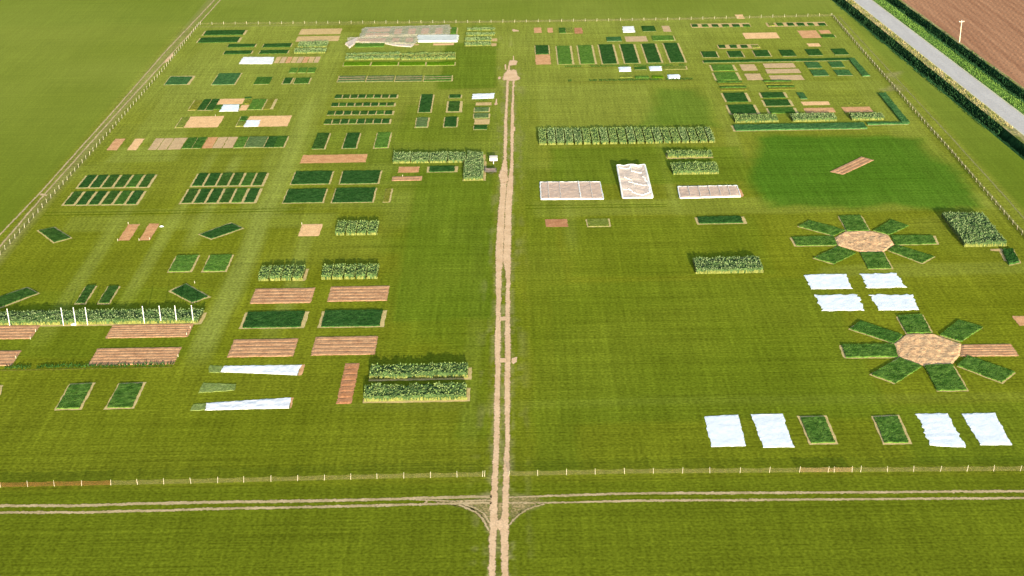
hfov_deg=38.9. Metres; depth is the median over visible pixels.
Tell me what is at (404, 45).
net flap
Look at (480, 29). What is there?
tall crop block
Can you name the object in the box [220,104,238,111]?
cover sheet
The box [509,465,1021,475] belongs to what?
net fence
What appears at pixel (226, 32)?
crop plot
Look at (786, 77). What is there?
soil bed
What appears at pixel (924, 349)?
soil bed
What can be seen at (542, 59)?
soil bed
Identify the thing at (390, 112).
crop plot
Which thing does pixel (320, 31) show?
soil bed
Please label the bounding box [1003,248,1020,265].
crop plot
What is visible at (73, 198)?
crop plot
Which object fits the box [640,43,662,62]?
crop plot
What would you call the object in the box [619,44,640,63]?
crop plot
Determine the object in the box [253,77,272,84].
crop plot
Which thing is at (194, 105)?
crop plot
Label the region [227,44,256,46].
crop plot
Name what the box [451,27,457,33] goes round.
crop plot
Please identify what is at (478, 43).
tall crop block
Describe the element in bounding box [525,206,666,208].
wheel mark
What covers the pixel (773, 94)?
crop plot
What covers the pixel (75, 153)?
perimeter track
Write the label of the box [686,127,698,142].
tall crop block
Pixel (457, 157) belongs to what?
tall crop block
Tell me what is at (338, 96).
crop plot
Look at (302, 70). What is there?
crop plot
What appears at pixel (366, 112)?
crop plot
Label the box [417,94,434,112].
crop plot
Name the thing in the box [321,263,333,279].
tall crop block
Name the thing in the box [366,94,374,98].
crop plot
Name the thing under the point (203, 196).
crop plot
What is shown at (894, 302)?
cover sheet
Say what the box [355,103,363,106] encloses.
crop plot
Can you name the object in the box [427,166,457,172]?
crop plot
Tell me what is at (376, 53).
tall crop block
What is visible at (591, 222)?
crop plot
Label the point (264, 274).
tall crop block
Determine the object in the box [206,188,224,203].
crop plot
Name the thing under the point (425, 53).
tall crop block
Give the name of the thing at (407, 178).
soil bed
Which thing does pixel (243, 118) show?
crop plot
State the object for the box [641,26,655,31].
crop plot
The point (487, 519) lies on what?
field track
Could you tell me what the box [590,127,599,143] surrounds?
tall crop block
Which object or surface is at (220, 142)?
soil bed
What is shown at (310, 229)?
soil bed
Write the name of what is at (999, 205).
perimeter track
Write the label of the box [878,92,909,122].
crop plot
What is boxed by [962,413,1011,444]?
cover sheet
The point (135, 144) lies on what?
soil bed
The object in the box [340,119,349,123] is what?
crop plot
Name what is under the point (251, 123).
cover sheet
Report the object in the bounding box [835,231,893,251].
soil bed
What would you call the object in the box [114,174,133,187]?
crop plot
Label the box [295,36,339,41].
soil bed
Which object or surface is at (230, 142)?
soil bed
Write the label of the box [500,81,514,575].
dirt track
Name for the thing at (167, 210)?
wheel mark
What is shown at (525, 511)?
field track
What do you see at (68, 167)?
perimeter track
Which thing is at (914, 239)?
crop plot
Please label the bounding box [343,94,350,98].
crop plot
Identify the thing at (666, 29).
soil bed
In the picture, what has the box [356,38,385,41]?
soil bed
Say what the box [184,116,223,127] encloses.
soil bed
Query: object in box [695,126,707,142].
tall crop block
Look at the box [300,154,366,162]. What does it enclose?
soil bed
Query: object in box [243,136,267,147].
crop plot
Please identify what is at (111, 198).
crop plot
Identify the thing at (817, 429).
crop plot
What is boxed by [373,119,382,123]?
crop plot
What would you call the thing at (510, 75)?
bare patch
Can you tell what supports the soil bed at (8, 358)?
on the ground
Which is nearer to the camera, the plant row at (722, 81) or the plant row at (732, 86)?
the plant row at (732, 86)
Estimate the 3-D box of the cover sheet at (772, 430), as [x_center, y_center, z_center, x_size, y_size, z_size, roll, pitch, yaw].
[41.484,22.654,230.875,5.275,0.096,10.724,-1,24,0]
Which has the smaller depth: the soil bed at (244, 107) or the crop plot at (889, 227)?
the crop plot at (889, 227)
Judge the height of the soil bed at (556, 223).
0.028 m
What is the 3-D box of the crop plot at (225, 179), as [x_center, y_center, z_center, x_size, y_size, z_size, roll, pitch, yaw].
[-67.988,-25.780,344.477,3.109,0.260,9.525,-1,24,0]
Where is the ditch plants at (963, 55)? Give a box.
[884,0,1023,102]
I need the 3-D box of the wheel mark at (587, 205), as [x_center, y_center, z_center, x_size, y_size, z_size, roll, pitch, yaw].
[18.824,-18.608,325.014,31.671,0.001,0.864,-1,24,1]
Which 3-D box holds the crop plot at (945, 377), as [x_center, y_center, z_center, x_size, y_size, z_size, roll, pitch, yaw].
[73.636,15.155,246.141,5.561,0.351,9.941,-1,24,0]
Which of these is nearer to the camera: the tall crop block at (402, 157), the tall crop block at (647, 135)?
the tall crop block at (402, 157)
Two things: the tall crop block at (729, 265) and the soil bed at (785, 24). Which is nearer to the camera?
the tall crop block at (729, 265)
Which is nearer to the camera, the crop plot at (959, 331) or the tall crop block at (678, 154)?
the crop plot at (959, 331)
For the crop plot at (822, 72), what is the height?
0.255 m
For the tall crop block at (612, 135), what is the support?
on the ground
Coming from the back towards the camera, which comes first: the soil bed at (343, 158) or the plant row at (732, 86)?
the plant row at (732, 86)
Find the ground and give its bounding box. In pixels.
[0,0,1023,575]
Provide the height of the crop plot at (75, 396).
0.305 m
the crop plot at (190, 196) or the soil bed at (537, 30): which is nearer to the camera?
the crop plot at (190, 196)
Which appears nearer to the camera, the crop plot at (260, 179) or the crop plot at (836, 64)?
the crop plot at (260, 179)
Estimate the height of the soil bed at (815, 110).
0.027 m
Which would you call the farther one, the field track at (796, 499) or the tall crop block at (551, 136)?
the tall crop block at (551, 136)
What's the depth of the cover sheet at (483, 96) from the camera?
404.67 m
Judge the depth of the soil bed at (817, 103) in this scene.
393.40 m
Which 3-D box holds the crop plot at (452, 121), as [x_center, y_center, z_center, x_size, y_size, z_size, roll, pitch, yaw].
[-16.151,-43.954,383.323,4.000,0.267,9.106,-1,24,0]
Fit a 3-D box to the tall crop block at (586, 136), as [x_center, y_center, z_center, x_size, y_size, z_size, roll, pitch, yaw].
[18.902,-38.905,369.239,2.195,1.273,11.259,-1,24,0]
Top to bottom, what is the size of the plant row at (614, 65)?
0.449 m
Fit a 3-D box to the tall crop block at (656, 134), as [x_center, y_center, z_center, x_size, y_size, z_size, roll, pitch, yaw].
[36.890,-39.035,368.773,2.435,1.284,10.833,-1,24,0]
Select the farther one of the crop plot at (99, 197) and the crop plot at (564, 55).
the crop plot at (564, 55)
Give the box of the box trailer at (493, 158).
[489,155,497,163]
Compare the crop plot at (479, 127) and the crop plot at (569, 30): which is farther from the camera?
the crop plot at (569, 30)
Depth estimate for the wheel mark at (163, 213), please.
324.78 m
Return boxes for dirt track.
[488,80,508,575]
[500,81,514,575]
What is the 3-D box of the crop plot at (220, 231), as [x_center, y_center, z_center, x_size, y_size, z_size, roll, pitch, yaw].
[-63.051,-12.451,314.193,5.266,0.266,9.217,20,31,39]
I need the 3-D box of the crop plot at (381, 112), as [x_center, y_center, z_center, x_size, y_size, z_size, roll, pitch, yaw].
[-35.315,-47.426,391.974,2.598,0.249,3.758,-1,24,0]
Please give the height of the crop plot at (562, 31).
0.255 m
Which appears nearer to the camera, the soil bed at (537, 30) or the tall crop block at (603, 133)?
the tall crop block at (603, 133)
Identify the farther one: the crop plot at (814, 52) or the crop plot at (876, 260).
the crop plot at (814, 52)
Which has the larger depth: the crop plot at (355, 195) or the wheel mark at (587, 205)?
the crop plot at (355, 195)
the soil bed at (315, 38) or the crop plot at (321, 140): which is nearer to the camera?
the crop plot at (321, 140)
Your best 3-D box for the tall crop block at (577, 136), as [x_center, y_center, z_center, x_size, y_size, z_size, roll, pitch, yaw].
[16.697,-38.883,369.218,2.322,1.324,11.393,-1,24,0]
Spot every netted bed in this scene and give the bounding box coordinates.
[540,181,603,199]
[677,185,740,198]
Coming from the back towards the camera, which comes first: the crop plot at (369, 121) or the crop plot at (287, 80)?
the crop plot at (287, 80)
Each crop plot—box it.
[0,287,39,307]
[37,227,71,242]
[54,383,94,410]
[61,191,84,205]
[75,175,97,188]
[75,285,96,303]
[76,191,96,205]
[88,191,109,205]
[89,175,108,188]
[97,286,119,304]
[101,175,121,188]
[101,191,122,205]
[103,382,145,409]
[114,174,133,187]
[114,190,133,204]
[126,174,143,187]
[126,190,145,204]
[136,174,156,187]
[164,76,194,84]
[167,255,199,272]
[169,283,209,302]
[175,117,189,127]
[179,189,200,203]
[182,137,196,148]
[188,100,201,110]
[190,173,209,186]
[190,403,205,410]
[191,137,207,148]
[194,188,213,203]
[196,37,242,42]
[197,99,210,110]
[198,223,243,239]
[198,383,235,392]
[201,30,247,35]
[201,254,233,271]
[204,99,219,110]
[204,173,222,186]
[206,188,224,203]
[209,365,222,372]
[211,73,241,84]
[214,105,222,109]
[217,173,234,186]
[219,188,236,203]
[223,50,252,53]
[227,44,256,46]
[229,172,245,186]
[231,188,247,203]
[233,137,248,147]
[235,122,244,126]
[238,116,247,120]
[239,311,308,328]
[241,173,255,186]
[241,188,262,203]
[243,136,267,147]
[248,99,259,109]
[250,172,268,186]
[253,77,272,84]
[255,99,267,109]
[258,50,289,53]
[262,43,291,46]
[263,99,277,109]
[263,136,277,147]
[274,136,288,147]
[281,77,293,83]
[282,188,327,203]
[289,68,297,72]
[290,171,334,184]
[293,77,311,83]
[298,67,307,72]
[307,67,315,72]
[311,133,330,149]
[317,309,386,327]
[324,119,332,124]
[327,111,335,115]
[331,103,339,106]
[331,187,376,202]
[332,119,341,124]
[335,95,342,98]
[335,111,343,114]
[337,75,365,81]
[339,103,347,106]
[339,170,381,184]
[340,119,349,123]
[341,132,360,148]
[343,62,371,65]
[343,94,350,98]
[343,111,351,114]
[347,103,355,106]
[348,118,357,123]
[350,94,358,98]
[352,111,360,114]
[355,43,384,46]
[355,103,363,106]
[357,119,365,123]
[358,94,366,98]
[360,110,368,114]
[363,102,370,106]
[365,75,394,81]
[365,119,373,123]
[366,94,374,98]
[368,110,376,114]
[371,61,398,65]
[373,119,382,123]
[373,132,391,148]
[374,94,382,98]
[376,110,384,114]
[382,94,389,98]
[382,119,390,123]
[383,188,392,202]
[385,110,394,114]
[387,102,395,106]
[390,94,397,97]
[394,75,422,81]
[399,62,425,65]
[414,117,429,127]
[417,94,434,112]
[423,75,452,81]
[426,62,455,65]
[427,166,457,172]
[443,116,458,126]
[446,101,462,111]
[449,94,461,97]
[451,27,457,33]
[473,113,489,118]
[473,125,486,129]
[474,107,489,111]
[534,45,549,53]
[555,46,573,64]
[559,28,565,33]
[565,27,572,33]
[576,45,596,63]
[585,218,610,226]
[597,44,618,63]
[606,37,621,41]
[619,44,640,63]
[634,66,646,69]
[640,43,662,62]
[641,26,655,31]
[652,35,675,40]
[662,43,686,62]
[664,66,687,69]
[694,216,746,224]
[700,51,718,57]
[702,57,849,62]
[709,64,737,70]
[712,72,741,80]
[718,82,743,84]
[720,87,747,90]
[721,92,750,101]
[726,104,760,113]
[727,51,744,57]
[731,122,866,131]
[752,50,771,56]
[759,92,788,97]
[761,99,793,106]
[764,81,792,84]
[766,107,798,113]
[768,87,794,89]
[779,50,796,56]
[790,236,836,246]
[796,92,806,99]
[797,220,844,235]
[797,415,837,444]
[804,62,821,67]
[805,49,822,55]
[810,69,828,75]
[813,246,855,263]
[820,34,835,37]
[828,61,844,67]
[831,48,848,54]
[833,69,852,75]
[838,215,869,231]
[839,343,897,358]
[849,58,870,76]
[849,320,901,343]
[860,251,892,269]
[866,121,908,125]
[869,357,921,383]
[871,415,911,444]
[873,219,908,235]
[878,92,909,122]
[888,245,933,263]
[891,235,938,244]
[896,314,932,333]
[924,364,968,391]
[940,320,982,341]
[957,355,1014,383]
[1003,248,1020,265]
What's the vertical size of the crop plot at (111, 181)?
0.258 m
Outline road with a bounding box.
[854,0,1023,133]
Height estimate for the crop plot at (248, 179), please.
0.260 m
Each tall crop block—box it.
[0,307,206,325]
[258,265,272,280]
[269,265,284,280]
[281,264,294,280]
[292,265,308,280]
[294,47,326,53]
[298,40,328,47]
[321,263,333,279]
[332,263,345,279]
[335,220,347,235]
[344,263,356,278]
[345,55,399,59]
[346,51,400,55]
[346,220,358,235]
[355,263,367,278]
[357,220,368,234]
[363,381,470,402]
[366,220,379,234]
[366,263,379,278]
[369,362,471,380]
[392,151,411,163]
[401,51,455,55]
[401,54,455,59]
[410,151,429,162]
[429,151,447,162]
[447,151,465,162]
[463,158,486,180]
[465,36,491,40]
[465,41,491,45]
[466,32,495,35]
[467,27,494,30]
[467,150,485,160]
[538,127,546,144]
[547,128,555,144]
[555,127,563,144]
[564,127,573,144]
[573,128,582,144]
[582,128,590,144]
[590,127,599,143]
[599,127,608,143]
[607,127,617,143]
[616,127,626,143]
[625,126,635,143]
[633,127,643,143]
[642,127,653,143]
[651,127,662,143]
[660,127,671,142]
[666,149,712,158]
[669,127,680,142]
[670,161,718,174]
[677,127,688,142]
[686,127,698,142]
[692,255,763,273]
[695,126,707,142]
[704,126,714,142]
[733,113,778,122]
[789,112,836,121]
[849,112,884,120]
[941,211,1006,246]
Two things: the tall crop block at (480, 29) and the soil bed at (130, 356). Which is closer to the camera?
the soil bed at (130, 356)
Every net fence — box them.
[0,472,484,487]
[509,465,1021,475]
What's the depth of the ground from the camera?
275.89 m
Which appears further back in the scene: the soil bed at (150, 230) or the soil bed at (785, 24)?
the soil bed at (785, 24)
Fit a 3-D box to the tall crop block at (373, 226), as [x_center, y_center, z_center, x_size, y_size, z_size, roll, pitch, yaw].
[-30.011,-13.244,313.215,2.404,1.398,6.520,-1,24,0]
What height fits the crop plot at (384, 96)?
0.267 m
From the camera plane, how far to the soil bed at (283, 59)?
444.45 m
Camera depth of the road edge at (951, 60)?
428.90 m
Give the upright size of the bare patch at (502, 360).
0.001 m
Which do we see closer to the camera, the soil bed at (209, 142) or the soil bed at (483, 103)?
the soil bed at (209, 142)
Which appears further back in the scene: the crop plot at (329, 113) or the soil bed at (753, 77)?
the soil bed at (753, 77)
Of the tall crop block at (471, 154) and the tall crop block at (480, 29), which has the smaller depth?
the tall crop block at (471, 154)
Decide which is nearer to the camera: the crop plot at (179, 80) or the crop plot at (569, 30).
the crop plot at (179, 80)
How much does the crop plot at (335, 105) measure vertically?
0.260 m
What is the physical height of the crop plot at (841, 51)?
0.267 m
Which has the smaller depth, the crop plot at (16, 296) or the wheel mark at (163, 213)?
the crop plot at (16, 296)
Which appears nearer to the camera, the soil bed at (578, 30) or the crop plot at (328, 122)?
the crop plot at (328, 122)
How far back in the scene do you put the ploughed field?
469.05 m
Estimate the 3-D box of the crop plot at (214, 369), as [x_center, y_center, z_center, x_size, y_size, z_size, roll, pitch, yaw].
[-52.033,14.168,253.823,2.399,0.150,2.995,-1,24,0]
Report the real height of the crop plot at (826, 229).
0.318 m
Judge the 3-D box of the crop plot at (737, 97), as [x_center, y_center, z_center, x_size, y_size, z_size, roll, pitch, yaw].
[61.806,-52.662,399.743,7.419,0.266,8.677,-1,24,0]
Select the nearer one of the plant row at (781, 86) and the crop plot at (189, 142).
the crop plot at (189, 142)
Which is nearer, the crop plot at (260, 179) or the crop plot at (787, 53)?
the crop plot at (260, 179)
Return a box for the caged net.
[616,164,652,198]
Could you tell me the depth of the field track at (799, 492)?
213.97 m
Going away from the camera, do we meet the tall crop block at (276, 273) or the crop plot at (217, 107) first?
the tall crop block at (276, 273)
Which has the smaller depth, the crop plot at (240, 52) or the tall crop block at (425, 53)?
the tall crop block at (425, 53)
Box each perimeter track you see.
[0,0,213,234]
[0,0,219,246]
[833,15,1023,231]
[838,16,1023,218]
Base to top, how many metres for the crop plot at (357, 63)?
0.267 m
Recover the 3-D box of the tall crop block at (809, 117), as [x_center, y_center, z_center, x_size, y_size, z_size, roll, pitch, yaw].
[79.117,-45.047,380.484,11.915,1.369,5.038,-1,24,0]
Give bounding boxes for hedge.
[832,0,1023,159]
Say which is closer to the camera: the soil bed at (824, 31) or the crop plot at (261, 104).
the crop plot at (261, 104)
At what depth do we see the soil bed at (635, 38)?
461.07 m
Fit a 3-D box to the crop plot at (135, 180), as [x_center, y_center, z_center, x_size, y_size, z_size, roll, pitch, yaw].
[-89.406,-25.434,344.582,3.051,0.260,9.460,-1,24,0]
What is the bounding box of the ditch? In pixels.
[887,0,1023,98]
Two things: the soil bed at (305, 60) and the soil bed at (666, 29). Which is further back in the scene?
the soil bed at (666, 29)
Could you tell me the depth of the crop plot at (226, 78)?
425.14 m
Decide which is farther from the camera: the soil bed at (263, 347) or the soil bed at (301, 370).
the soil bed at (263, 347)
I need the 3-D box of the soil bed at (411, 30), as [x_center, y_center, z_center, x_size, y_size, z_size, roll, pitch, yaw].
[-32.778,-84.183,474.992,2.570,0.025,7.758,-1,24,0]
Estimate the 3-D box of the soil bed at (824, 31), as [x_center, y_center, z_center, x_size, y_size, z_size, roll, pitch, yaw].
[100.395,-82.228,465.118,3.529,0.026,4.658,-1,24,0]
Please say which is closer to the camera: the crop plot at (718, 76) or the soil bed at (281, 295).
the soil bed at (281, 295)
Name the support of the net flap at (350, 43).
on the ground
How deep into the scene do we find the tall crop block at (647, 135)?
367.51 m
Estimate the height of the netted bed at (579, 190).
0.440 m
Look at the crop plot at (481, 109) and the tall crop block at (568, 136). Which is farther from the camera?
the crop plot at (481, 109)
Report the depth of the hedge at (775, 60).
433.77 m
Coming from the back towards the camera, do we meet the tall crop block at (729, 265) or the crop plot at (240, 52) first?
the crop plot at (240, 52)
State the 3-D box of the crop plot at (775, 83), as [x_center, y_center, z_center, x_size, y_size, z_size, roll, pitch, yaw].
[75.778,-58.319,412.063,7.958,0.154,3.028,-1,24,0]
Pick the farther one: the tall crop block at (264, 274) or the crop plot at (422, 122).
the crop plot at (422, 122)
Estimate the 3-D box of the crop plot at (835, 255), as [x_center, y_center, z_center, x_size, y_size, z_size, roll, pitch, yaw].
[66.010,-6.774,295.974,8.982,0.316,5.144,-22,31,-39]
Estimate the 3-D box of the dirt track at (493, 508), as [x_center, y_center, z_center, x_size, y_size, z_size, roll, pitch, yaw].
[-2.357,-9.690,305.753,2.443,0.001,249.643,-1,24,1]
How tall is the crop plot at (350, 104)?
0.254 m
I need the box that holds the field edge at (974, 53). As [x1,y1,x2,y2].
[899,0,1023,89]
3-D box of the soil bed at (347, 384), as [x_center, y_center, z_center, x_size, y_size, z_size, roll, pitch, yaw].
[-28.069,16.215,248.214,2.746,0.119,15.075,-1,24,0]
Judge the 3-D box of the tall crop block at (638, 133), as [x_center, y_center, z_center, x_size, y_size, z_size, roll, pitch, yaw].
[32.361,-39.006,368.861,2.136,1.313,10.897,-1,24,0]
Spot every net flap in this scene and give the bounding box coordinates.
[345,37,357,47]
[388,44,412,46]
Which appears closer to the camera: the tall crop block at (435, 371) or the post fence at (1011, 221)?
the tall crop block at (435, 371)
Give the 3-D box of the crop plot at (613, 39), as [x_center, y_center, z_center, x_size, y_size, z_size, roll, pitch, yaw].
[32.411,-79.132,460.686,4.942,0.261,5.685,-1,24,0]
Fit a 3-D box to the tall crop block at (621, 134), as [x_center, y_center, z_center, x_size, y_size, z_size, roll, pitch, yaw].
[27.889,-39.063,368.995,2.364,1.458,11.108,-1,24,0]
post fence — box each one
[4,26,195,246]
[200,13,819,24]
[832,15,1023,236]
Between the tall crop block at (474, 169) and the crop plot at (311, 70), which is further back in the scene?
the crop plot at (311, 70)
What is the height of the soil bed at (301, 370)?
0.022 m
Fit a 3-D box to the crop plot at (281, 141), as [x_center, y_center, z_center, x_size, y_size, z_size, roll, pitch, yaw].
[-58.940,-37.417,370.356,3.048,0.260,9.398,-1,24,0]
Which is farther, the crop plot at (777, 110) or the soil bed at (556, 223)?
the crop plot at (777, 110)
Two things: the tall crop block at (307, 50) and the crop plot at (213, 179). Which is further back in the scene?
the tall crop block at (307, 50)
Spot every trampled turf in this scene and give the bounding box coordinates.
[435,498,489,524]
[497,502,501,519]
[510,497,539,518]
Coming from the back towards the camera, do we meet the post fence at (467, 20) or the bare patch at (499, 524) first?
the post fence at (467, 20)
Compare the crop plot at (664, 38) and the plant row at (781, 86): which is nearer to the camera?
the plant row at (781, 86)
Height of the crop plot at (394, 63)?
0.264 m
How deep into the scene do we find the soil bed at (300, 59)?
444.54 m
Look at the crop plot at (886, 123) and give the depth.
375.03 m
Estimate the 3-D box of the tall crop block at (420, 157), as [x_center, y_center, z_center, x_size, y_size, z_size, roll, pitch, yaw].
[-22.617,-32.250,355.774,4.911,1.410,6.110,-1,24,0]
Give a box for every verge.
[846,0,1023,143]
[873,0,1023,114]
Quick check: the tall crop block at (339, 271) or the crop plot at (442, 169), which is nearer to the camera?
the tall crop block at (339, 271)
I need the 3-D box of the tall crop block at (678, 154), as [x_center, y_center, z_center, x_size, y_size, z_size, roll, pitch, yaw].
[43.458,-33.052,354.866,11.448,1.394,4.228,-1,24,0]
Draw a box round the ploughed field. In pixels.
[902,0,1023,86]
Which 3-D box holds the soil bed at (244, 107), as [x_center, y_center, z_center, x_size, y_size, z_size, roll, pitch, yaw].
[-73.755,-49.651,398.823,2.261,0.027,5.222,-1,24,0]
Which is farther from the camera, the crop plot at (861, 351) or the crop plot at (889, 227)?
the crop plot at (889, 227)
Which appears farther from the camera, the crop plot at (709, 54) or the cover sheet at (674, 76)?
the crop plot at (709, 54)
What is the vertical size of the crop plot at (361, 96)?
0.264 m
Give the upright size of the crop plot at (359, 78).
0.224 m
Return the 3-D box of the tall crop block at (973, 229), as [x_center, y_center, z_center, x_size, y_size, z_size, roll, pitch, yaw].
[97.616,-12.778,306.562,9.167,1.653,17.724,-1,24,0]
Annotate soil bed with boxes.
[0,325,39,338]
[0,350,21,365]
[88,347,181,365]
[106,324,192,337]
[107,139,124,149]
[118,224,139,240]
[127,139,143,149]
[139,224,158,239]
[148,138,163,149]
[157,138,173,149]
[167,138,186,149]
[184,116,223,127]
[202,137,217,147]
[212,137,227,147]
[216,98,244,104]
[223,137,237,147]
[227,338,297,357]
[239,105,248,109]
[248,115,291,126]
[250,288,314,303]
[279,57,286,62]
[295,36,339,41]
[296,57,303,62]
[298,28,341,34]
[298,224,322,235]
[298,364,304,374]
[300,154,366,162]
[302,57,309,62]
[311,336,377,355]
[327,286,389,301]
[336,363,359,403]
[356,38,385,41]
[365,33,389,36]
[367,28,390,31]
[392,176,421,180]
[394,29,402,33]
[397,166,419,172]
[408,28,415,33]
[421,28,428,33]
[433,43,453,44]
[435,28,442,33]
[474,119,489,123]
[476,102,491,104]
[534,28,541,32]
[535,54,550,64]
[545,219,567,226]
[574,28,582,33]
[624,36,647,41]
[662,26,671,31]
[690,23,750,27]
[717,44,759,48]
[735,14,744,18]
[739,64,757,70]
[743,32,778,38]
[744,73,762,79]
[763,63,795,67]
[765,69,800,72]
[766,22,827,26]
[769,75,804,79]
[798,30,821,37]
[801,101,829,104]
[804,108,834,112]
[807,43,819,46]
[819,30,830,33]
[830,156,872,174]
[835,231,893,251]
[841,107,872,111]
[894,334,960,365]
[960,344,1017,356]
[999,250,1006,260]
[1012,316,1023,325]
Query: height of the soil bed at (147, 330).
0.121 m
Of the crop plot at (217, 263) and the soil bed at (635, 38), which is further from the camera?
the soil bed at (635, 38)
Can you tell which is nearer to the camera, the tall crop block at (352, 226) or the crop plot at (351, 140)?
the tall crop block at (352, 226)
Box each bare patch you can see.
[495,519,503,529]
[498,170,508,182]
[499,316,509,320]
[499,358,506,362]
[502,69,519,81]
[508,60,516,65]
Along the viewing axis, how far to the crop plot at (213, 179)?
344.35 m
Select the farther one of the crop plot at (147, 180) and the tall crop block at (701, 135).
the tall crop block at (701, 135)
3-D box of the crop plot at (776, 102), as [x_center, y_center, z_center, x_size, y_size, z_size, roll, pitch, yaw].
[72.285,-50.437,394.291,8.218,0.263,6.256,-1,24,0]
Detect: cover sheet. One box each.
[205,398,290,409]
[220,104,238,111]
[221,365,301,374]
[239,57,273,63]
[244,120,259,126]
[417,35,458,41]
[472,93,494,98]
[618,67,630,71]
[622,26,634,32]
[649,66,661,70]
[667,74,679,78]
[704,415,745,446]
[751,414,793,447]
[804,274,852,288]
[814,294,863,310]
[860,273,905,287]
[870,294,918,309]
[915,413,965,447]
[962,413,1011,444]
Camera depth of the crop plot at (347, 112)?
392.04 m
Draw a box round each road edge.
[853,0,1023,134]
[872,0,1023,115]
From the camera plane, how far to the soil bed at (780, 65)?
428.97 m
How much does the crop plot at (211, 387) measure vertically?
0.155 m
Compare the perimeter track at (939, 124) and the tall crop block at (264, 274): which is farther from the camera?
the perimeter track at (939, 124)
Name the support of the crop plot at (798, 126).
on the ground
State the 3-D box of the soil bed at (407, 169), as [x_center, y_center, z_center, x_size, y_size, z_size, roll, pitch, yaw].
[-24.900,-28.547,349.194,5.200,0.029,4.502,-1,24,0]
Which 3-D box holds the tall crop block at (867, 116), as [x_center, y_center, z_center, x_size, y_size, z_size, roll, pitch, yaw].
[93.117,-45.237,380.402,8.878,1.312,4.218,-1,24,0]
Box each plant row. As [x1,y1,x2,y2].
[0,361,173,370]
[565,64,687,67]
[569,77,691,81]
[717,80,741,82]
[720,86,745,87]
[764,80,791,81]
[767,85,793,86]
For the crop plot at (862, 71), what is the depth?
424.32 m
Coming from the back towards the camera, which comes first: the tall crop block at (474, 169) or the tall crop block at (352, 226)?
the tall crop block at (474, 169)
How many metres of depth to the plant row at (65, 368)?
255.17 m
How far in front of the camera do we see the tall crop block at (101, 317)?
272.37 m
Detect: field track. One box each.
[0,495,491,507]
[0,501,491,513]
[416,499,490,501]
[459,504,489,530]
[464,504,489,522]
[508,497,1023,503]
[508,503,544,524]
[509,490,1023,497]
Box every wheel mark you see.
[43,211,290,215]
[47,208,298,212]
[525,204,666,205]
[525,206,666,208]
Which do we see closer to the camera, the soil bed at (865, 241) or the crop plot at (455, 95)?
the soil bed at (865, 241)
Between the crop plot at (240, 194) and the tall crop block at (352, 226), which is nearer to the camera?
the tall crop block at (352, 226)
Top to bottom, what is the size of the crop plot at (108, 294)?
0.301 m
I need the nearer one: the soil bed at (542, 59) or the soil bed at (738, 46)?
the soil bed at (542, 59)
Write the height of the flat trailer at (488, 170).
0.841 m
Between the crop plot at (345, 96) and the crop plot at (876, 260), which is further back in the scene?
the crop plot at (345, 96)
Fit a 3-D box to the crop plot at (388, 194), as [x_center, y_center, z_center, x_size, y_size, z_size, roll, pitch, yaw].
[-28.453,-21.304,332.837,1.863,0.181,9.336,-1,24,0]
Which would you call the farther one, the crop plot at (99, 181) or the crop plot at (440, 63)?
the crop plot at (440, 63)
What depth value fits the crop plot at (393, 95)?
406.05 m
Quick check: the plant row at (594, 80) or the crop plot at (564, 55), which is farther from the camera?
the crop plot at (564, 55)
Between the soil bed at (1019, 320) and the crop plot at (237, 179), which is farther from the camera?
the crop plot at (237, 179)
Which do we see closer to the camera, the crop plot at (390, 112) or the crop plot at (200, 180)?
the crop plot at (200, 180)
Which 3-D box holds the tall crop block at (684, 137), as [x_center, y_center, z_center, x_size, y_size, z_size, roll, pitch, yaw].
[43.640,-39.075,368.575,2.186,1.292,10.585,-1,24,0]
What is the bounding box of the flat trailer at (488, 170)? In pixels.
[485,168,496,172]
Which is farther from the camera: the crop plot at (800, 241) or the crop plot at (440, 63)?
the crop plot at (440, 63)
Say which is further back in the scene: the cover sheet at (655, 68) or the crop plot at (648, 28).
the crop plot at (648, 28)
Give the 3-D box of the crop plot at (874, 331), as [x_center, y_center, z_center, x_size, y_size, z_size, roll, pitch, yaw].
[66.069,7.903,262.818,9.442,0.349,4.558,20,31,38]
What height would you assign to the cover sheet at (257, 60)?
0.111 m
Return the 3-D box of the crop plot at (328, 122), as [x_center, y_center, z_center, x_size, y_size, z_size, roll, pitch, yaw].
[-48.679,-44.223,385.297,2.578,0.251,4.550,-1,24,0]
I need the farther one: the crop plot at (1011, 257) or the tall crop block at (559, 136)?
the tall crop block at (559, 136)
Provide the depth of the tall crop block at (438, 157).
354.33 m
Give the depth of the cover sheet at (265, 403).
241.53 m
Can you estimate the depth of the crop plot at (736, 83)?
412.15 m
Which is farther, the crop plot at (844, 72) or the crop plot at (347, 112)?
the crop plot at (844, 72)
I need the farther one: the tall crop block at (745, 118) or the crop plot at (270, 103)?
the crop plot at (270, 103)
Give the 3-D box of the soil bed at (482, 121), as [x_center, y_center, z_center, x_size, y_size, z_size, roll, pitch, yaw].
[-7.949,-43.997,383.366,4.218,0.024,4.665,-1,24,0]
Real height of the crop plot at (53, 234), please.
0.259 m
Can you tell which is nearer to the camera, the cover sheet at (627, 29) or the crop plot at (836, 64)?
the crop plot at (836, 64)
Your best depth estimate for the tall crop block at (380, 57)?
442.74 m

